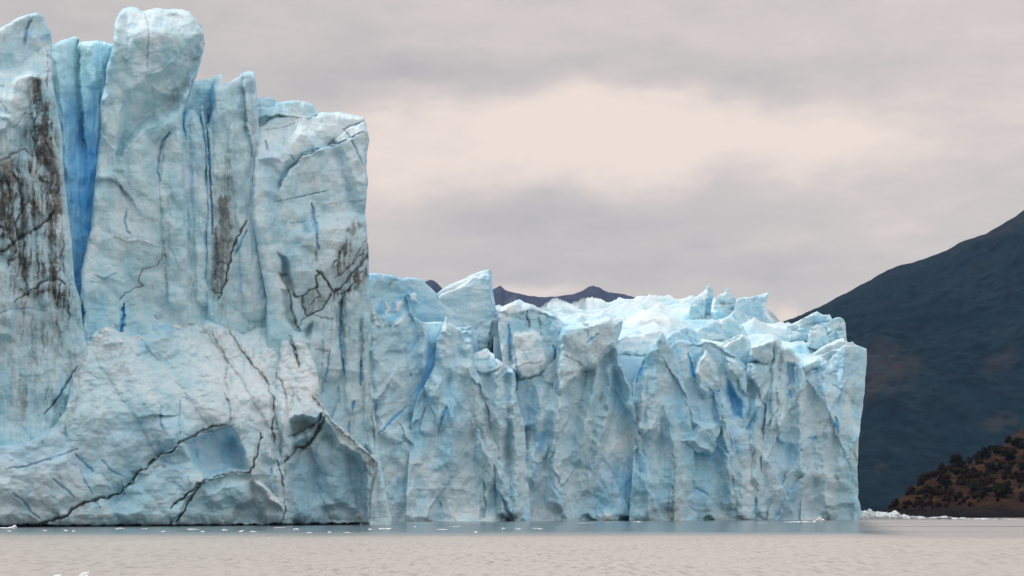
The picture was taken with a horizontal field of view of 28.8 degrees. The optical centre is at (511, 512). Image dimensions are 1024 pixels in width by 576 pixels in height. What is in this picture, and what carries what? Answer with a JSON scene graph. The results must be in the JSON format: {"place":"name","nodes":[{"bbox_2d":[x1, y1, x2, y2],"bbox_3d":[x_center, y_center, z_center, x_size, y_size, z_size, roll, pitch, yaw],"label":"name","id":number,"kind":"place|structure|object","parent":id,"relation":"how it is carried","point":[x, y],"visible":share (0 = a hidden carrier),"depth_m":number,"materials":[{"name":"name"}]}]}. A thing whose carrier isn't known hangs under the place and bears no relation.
{"place":"outdoors","nodes":[
{"label":"outdoors","id":0,"kind":"place"},
{"bbox_2d":[0,518,1023,575],"bbox_3d":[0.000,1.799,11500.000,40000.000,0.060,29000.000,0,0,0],"label":"lake water","id":1,"kind":"structure","parent":0,"point":[920,547],"depth_m":97.39,"materials":[{"name":"grey liquid"}]},
{"bbox_2d":[0,13,87,526],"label":"ice tower","id":2,"kind":"structure","parent":1,"relation":"on","point":[43,350],"depth_m":254.65,"materials":[{"name":"blue ice"}]},
{"bbox_2d":[52,37,111,296],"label":"crevasse wall","id":3,"kind":"structure","parent":2,"relation":"attached to","point":[79,76],"depth_m":269.90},
{"bbox_2d":[79,572,89,575],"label":"floating ice","id":4,"kind":"structure","parent":1,"relation":"on","point":[85,574],"depth_m":55.69,"materials":[{"name":"white ice"}]},
{"bbox_2d":[0,319,286,526],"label":"ice apron","id":5,"kind":"object","parent":1,"relation":"on","point":[170,424],"visible":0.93,"depth_m":264.02,"materials":[{"name":"blue ice"}]},
{"bbox_2d":[95,334,102,340],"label":"ice chunk","id":6,"kind":"object","parent":5,"relation":"on","point":[99,337],"visible":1,"depth_m":261.62,"materials":[{"name":"white ice"}]},
{"bbox_2d":[99,327,113,333],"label":"ice chunk","id":7,"kind":"object","parent":5,"relation":"on","point":[104,330],"visible":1,"depth_m":262.54,"materials":[{"name":"white ice"}]},
{"bbox_2d":[80,6,207,341],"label":"ice pillar","id":8,"kind":"structure","parent":5,"relation":"on","point":[145,256],"depth_m":272.94,"materials":[{"name":"blue ice"}]},
{"bbox_2d":[155,308,162,318],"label":"ice chunk","id":9,"kind":"object","parent":8,"relation":"on","point":[158,313],"visible":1,"depth_m":274.07,"materials":[{"name":"blue ice"}]},
{"bbox_2d":[212,303,218,318],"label":"ice chunk","id":10,"kind":"object","parent":5,"relation":"on","point":[215,307],"visible":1,"depth_m":280.57,"materials":[{"name":"blue ice"}]},
{"bbox_2d":[184,71,266,333],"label":"ice pillar","id":11,"kind":"structure","parent":5,"relation":"on","point":[228,112],"depth_m":283.66,"materials":[{"name":"blue ice"}]},
{"bbox_2d":[247,323,254,330],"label":"ice chunk","id":12,"kind":"object","parent":5,"relation":"on","point":[250,326],"visible":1,"depth_m":285.80,"materials":[{"name":"blue ice"}]},
{"bbox_2d":[251,97,391,524],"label":"ice block","id":13,"kind":"structure","parent":1,"relation":"on","point":[309,193],"depth_m":291.03,"materials":[{"name":"blue ice"}]},
{"bbox_2d":[275,330,377,524],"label":"ice buttress","id":14,"kind":"structure","parent":1,"relation":"on","point":[330,468],"depth_m":285.41,"materials":[{"name":"ice"}]},
{"bbox_2d":[369,273,442,521],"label":"glacier","id":15,"kind":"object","parent":1,"relation":"on","point":[398,350],"visible":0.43,"depth_m":402.69,"materials":[{"name":"blue ice"}]},
{"bbox_2d":[411,322,442,418],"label":"blue crevasse","id":16,"kind":"structure","parent":15,"relation":"attached to","point":[434,329],"depth_m":412.79},
{"bbox_2d":[405,317,506,521],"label":"crowned serac","id":17,"kind":"object","parent":1,"relation":"on","point":[450,414],"visible":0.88,"depth_m":409.94,"materials":[{"name":"blue ice"}]},
{"bbox_2d":[403,277,477,354],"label":"ice slab","id":18,"kind":"structure","parent":17,"relation":"attached to","point":[427,304],"depth_m":421.83,"materials":[{"name":"blue ice"}]},
{"bbox_2d":[473,348,530,520],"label":"stepped serac","id":19,"kind":"object","parent":1,"relation":"on","point":[498,380],"visible":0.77,"depth_m":420.01,"materials":[{"name":"blue ice"}]},
{"bbox_2d":[498,299,578,520],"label":"square serac","id":20,"kind":"object","parent":1,"relation":"on","point":[528,333],"visible":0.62,"depth_m":431.69,"materials":[{"name":"blue ice"}]},
{"bbox_2d":[553,316,643,520],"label":"overhang serac","id":21,"kind":"object","parent":1,"relation":"on","point":[596,447],"visible":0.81,"depth_m":439.97,"materials":[{"name":"blue ice"}]},
{"bbox_2d":[629,331,696,520],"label":"pyramid serac","id":22,"kind":"object","parent":1,"relation":"on","point":[663,484],"visible":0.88,"depth_m":449.94,"materials":[{"name":"blue ice"}]},
{"bbox_2d":[671,340,762,519],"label":"rounded serac","id":23,"kind":"object","parent":1,"relation":"on","point":[715,378],"visible":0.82,"depth_m":463.77,"materials":[{"name":"blue ice"}]},
{"bbox_2d":[739,337,783,519],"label":"leaning block","id":24,"kind":"structure","parent":1,"relation":"on","point":[759,374],"depth_m":472.26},
{"bbox_2d":[761,338,814,519],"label":"column serac","id":25,"kind":"object","parent":1,"relation":"on","point":[784,428],"depth_m":477.28,"materials":[{"name":"blue ice"}]},
{"bbox_2d":[813,516,825,521],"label":"floating ice","id":26,"kind":"structure","parent":1,"relation":"on","point":[819,519],"depth_m":395.38,"materials":[{"name":"white ice"}]},
{"bbox_2d":[794,338,866,519],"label":"end massif","id":27,"kind":"structure","parent":1,"relation":"on","point":[835,372],"depth_m":483.71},
{"bbox_2d":[861,509,877,517],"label":"floating ice","id":28,"kind":"structure","parent":1,"relation":"on","point":[869,513],"depth_m":672.11,"materials":[{"name":"white ice"}]},
{"bbox_2d":[873,511,886,517],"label":"floating ice","id":29,"kind":"structure","parent":1,"relation":"on","point":[881,515],"depth_m":672.08,"materials":[{"name":"white ice"}]},
{"bbox_2d":[883,510,899,517],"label":"floating ice","id":30,"kind":"structure","parent":1,"relation":"on","point":[894,514],"depth_m":640.68,"materials":[{"name":"white ice"}]},
{"bbox_2d":[895,514,910,517],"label":"floating ice","id":31,"kind":"structure","parent":1,"relation":"on","point":[903,516],"depth_m":611.41,"materials":[{"name":"white ice"}]},
{"bbox_2d":[905,516,924,518],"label":"floating ice","id":32,"kind":"structure","parent":1,"relation":"on","point":[916,517],"depth_m":560.07,"materials":[{"name":"white ice"}]},
{"bbox_2d":[931,516,958,518],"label":"floating ice","id":33,"kind":"structure","parent":1,"relation":"on","point":[943,517],"depth_m":537.34,"materials":[{"name":"white ice"}]},
{"bbox_2d":[0,0,1023,321],"label":"sky","id":34,"kind":"structure","parent":0,"point":[801,153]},
{"bbox_2d":[425,280,634,307],"bbox_3d":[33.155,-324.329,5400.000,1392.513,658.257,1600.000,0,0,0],"label":"distant mountain","id":35,"kind":"structure","parent":0,"point":[502,296],"depth_m":5570.96,"materials":[{"name":"grey stone"}]},
{"bbox_2d":[493,294,817,386],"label":"ice field","id":36,"kind":"structure","parent":0,"point":[667,315],"depth_m":529.93,"materials":[{"name":"white ice"}]},
{"bbox_2d":[437,270,498,352],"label":"tilted serac","id":37,"kind":"object","parent":36,"relation":"on","point":[469,300],"visible":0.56,"depth_m":434.92,"materials":[{"name":"blue ice"}]},
{"bbox_2d":[616,330,660,390],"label":"white terrace","id":38,"kind":"structure","parent":36,"relation":"on","point":[639,344],"depth_m":466.37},
{"bbox_2d":[666,328,700,345],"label":"ice pinnacle","id":39,"kind":"object","parent":36,"relation":"on","point":[691,335],"visible":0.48,"depth_m":483.61,"materials":[{"name":"blue ice"}]},
{"bbox_2d":[688,285,713,319],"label":"ice pinnacle","id":40,"kind":"object","parent":36,"relation":"on","point":[700,305],"visible":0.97,"depth_m":577.52,"materials":[{"name":"blue ice"}]},
{"bbox_2d":[697,317,744,340],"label":"snow mound","id":41,"kind":"object","parent":36,"relation":"on","point":[723,328],"visible":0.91,"depth_m":511.53,"materials":[{"name":"snow"}]},
{"bbox_2d":[713,288,735,319],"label":"ice pinnacle","id":42,"kind":"object","parent":36,"relation":"on","point":[725,303],"visible":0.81,"depth_m":570.34,"materials":[{"name":"blue ice"}]},
{"bbox_2d":[721,334,750,367],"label":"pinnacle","id":43,"kind":"object","parent":36,"relation":"on","point":[738,347],"visible":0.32,"depth_m":477.17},
{"bbox_2d":[731,293,772,323],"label":"ice pinnacle","id":44,"kind":"object","parent":36,"relation":"on","point":[746,309],"visible":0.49,"depth_m":560.00,"materials":[{"name":"blue ice"}]},
{"bbox_2d":[786,311,831,341],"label":"ice pinnacle","id":45,"kind":"object","parent":36,"relation":"on","point":[799,330],"visible":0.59,"depth_m":520.90,"materials":[{"name":"blue ice"}]},
{"bbox_2d":[806,325,828,348],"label":"ice pinnacle","id":46,"kind":"object","parent":36,"relation":"on","point":[818,337],"visible":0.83,"depth_m":506.32,"materials":[{"name":"blue ice"}]},
{"bbox_2d":[827,317,846,342],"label":"ice pinnacle","id":47,"kind":"object","parent":36,"relation":"on","point":[836,329],"visible":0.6,"depth_m":516.94,"materials":[{"name":"blue ice"}]},
{"bbox_2d":[783,210,1023,511],"bbox_3d":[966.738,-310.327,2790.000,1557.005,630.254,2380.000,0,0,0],"label":"mountain","id":48,"kind":"structure","parent":0,"point":[939,337],"depth_m":2164.03,"materials":[{"name":"stone"}]},
{"bbox_2d":[882,427,1023,517],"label":"shore hill","id":49,"kind":"structure","parent":0,"point":[1006,506],"depth_m":707.23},
{"bbox_2d":[907,486,915,493],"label":"scrub tuft","id":50,"kind":"object","parent":49,"relation":"on","point":[911,489],"visible":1,"depth_m":735.52,"materials":[{"name":"plant"}]},
{"bbox_2d":[918,476,924,484],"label":"scrub tuft","id":51,"kind":"object","parent":49,"relation":"on","point":[922,480],"visible":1,"depth_m":751.40,"materials":[{"name":"plant"}]},
{"bbox_2d":[919,473,929,481],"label":"scrub tuft","id":52,"kind":"object","parent":49,"relation":"on","point":[925,477],"visible":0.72,"depth_m":759.68,"materials":[{"name":"green plant"}]},
{"bbox_2d":[923,484,931,492],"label":"scrub tuft","id":53,"kind":"object","parent":49,"relation":"on","point":[927,488],"visible":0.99,"depth_m":727.57,"materials":[{"name":"plant"}]},
{"bbox_2d":[930,469,937,477],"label":"scrub tuft","id":54,"kind":"object","parent":49,"relation":"on","point":[933,473],"visible":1,"depth_m":761.25,"materials":[{"name":"green plant"}]},
{"bbox_2d":[937,471,944,481],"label":"scrub tuft","id":55,"kind":"object","parent":49,"relation":"on","point":[940,476],"visible":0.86,"depth_m":749.44,"materials":[{"name":"green plant"}]},
{"bbox_2d":[943,473,949,479],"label":"scrub tuft","id":56,"kind":"object","parent":49,"relation":"on","point":[947,476],"visible":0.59,"depth_m":749.92,"materials":[{"name":"green plant"}]},
{"bbox_2d":[941,479,952,487],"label":"shrub","id":57,"kind":"object","parent":49,"relation":"on","point":[945,482],"visible":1,"depth_m":736.24,"materials":[{"name":"green plant"}]},
{"bbox_2d":[952,493,957,500],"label":"scrub tuft","id":58,"kind":"object","parent":49,"relation":"on","point":[954,496],"visible":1,"depth_m":707.97,"materials":[{"name":"green plant"}]},
{"bbox_2d":[949,452,961,465],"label":"shrub","id":59,"kind":"object","parent":49,"relation":"on","point":[956,459],"visible":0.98,"depth_m":781.26,"materials":[{"name":"green plant"}]},
{"bbox_2d":[952,466,959,474],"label":"scrub tuft","id":60,"kind":"object","parent":49,"relation":"on","point":[956,470],"visible":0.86,"depth_m":768.35,"materials":[{"name":"green plant"}]},
{"bbox_2d":[955,479,961,485],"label":"scrub tuft","id":61,"kind":"object","parent":49,"relation":"on","point":[957,482],"visible":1,"depth_m":741.47,"materials":[{"name":"green plant"}]},
{"bbox_2d":[956,491,963,497],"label":"scrub tuft","id":62,"kind":"object","parent":49,"relation":"on","point":[959,494],"visible":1,"depth_m":713.10,"materials":[{"name":"green plant"}]},
{"bbox_2d":[960,477,966,485],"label":"scrub tuft","id":63,"kind":"object","parent":49,"relation":"on","point":[964,481],"visible":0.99,"depth_m":737.34,"materials":[{"name":"green plant"}]},
{"bbox_2d":[967,456,972,463],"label":"scrub tuft","id":64,"kind":"object","parent":49,"relation":"on","point":[969,460],"visible":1,"depth_m":790.13,"materials":[{"name":"green plant"}]},
{"bbox_2d":[966,471,975,477],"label":"scrub tuft","id":65,"kind":"object","parent":49,"relation":"on","point":[971,474],"visible":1,"depth_m":754.04,"materials":[{"name":"green plant"}]},
{"bbox_2d":[966,480,979,491],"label":"shrub","id":66,"kind":"object","parent":49,"relation":"on","point":[973,486],"visible":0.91,"depth_m":723.38,"materials":[{"name":"green plant"}]},
{"bbox_2d":[974,470,981,477],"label":"scrub tuft","id":67,"kind":"object","parent":49,"relation":"on","point":[978,474],"visible":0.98,"depth_m":753.99,"materials":[{"name":"plant"}]},
{"bbox_2d":[975,458,981,464],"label":"scrub tuft","id":68,"kind":"object","parent":49,"relation":"on","point":[978,460],"visible":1,"depth_m":785.39,"materials":[{"name":"green plant"}]},
{"bbox_2d":[979,489,984,498],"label":"scrub tuft","id":69,"kind":"object","parent":49,"relation":"on","point":[981,494],"visible":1,"depth_m":708.25,"materials":[{"name":"green plant"}]},
{"bbox_2d":[977,478,987,484],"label":"scrub tuft","id":70,"kind":"object","parent":49,"relation":"on","point":[982,480],"visible":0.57,"depth_m":737.62,"materials":[{"name":"plant"}]},
{"bbox_2d":[980,486,991,495],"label":"shrub","id":71,"kind":"object","parent":49,"relation":"on","point":[986,489],"visible":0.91,"depth_m":714.35,"materials":[{"name":"green plant"}]},
{"bbox_2d":[981,447,991,458],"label":"shrub","id":72,"kind":"object","parent":49,"relation":"on","point":[986,452],"visible":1,"depth_m":795.29,"materials":[{"name":"green plant"}]},
{"bbox_2d":[984,462,998,472],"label":"shrub","id":73,"kind":"object","parent":49,"relation":"on","point":[992,468],"visible":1,"depth_m":765.77,"materials":[{"name":"green plant"}]},
{"bbox_2d":[986,475,996,483],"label":"scrub tuft","id":74,"kind":"object","parent":49,"relation":"on","point":[991,479],"visible":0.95,"depth_m":742.73,"materials":[{"name":"green plant"}]},
{"bbox_2d":[987,444,996,451],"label":"shrub","id":75,"kind":"object","parent":49,"relation":"on","point":[994,448],"visible":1,"depth_m":802.83,"materials":[{"name":"green plant"}]},
{"bbox_2d":[992,445,999,453],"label":"scrub tuft","id":76,"kind":"object","parent":49,"relation":"on","point":[997,450],"visible":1,"depth_m":802.90,"materials":[{"name":"green plant"}]},
{"bbox_2d":[997,462,1006,469],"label":"scrub tuft","id":77,"kind":"object","parent":49,"relation":"on","point":[999,464],"visible":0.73,"depth_m":767.53,"materials":[{"name":"green plant"}]},
{"bbox_2d":[991,481,1013,496],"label":"shrub","id":78,"kind":"object","parent":49,"relation":"on","point":[1003,488],"visible":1,"depth_m":707.67,"materials":[{"name":"green plant"}]},
{"bbox_2d":[998,446,1007,455],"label":"scrub tuft","id":79,"kind":"object","parent":49,"relation":"on","point":[1001,448],"visible":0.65,"depth_m":797.99,"materials":[{"name":"green plant"}]},
{"bbox_2d":[1001,471,1008,479],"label":"scrub tuft","id":80,"kind":"object","parent":49,"relation":"on","point":[1004,475],"visible":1,"depth_m":744.01,"materials":[{"name":"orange plant"}]},
{"bbox_2d":[1002,463,1012,473],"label":"scrub tuft","id":81,"kind":"object","parent":49,"relation":"on","point":[1007,468],"visible":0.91,"depth_m":754.21,"materials":[{"name":"plant"}]},
{"bbox_2d":[1004,435,1011,442],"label":"scrub tuft","id":82,"kind":"object","parent":49,"relation":"on","point":[1007,439],"visible":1,"depth_m":822.95,"materials":[{"name":"plant"}]},
{"bbox_2d":[1002,448,1018,460],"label":"shrub","id":83,"kind":"object","parent":49,"relation":"on","point":[1009,454],"visible":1,"depth_m":774.93,"materials":[{"name":"green plant"}]},
{"bbox_2d":[1010,437,1023,447],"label":"shrub","id":84,"kind":"object","parent":49,"relation":"on","point":[1015,442],"visible":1,"depth_m":803.44,"materials":[{"name":"green plant"}]},
{"bbox_2d":[1013,470,1023,481],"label":"shrub","id":85,"kind":"object","parent":49,"relation":"on","point":[1019,475],"visible":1,"depth_m":730.95,"materials":[{"name":"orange plant"}]},
{"bbox_2d":[1017,462,1023,470],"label":"scrub tuft","id":86,"kind":"object","parent":49,"relation":"on","point":[1020,465],"visible":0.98,"depth_m":756.24,"materials":[{"name":"plant"}]}
]}

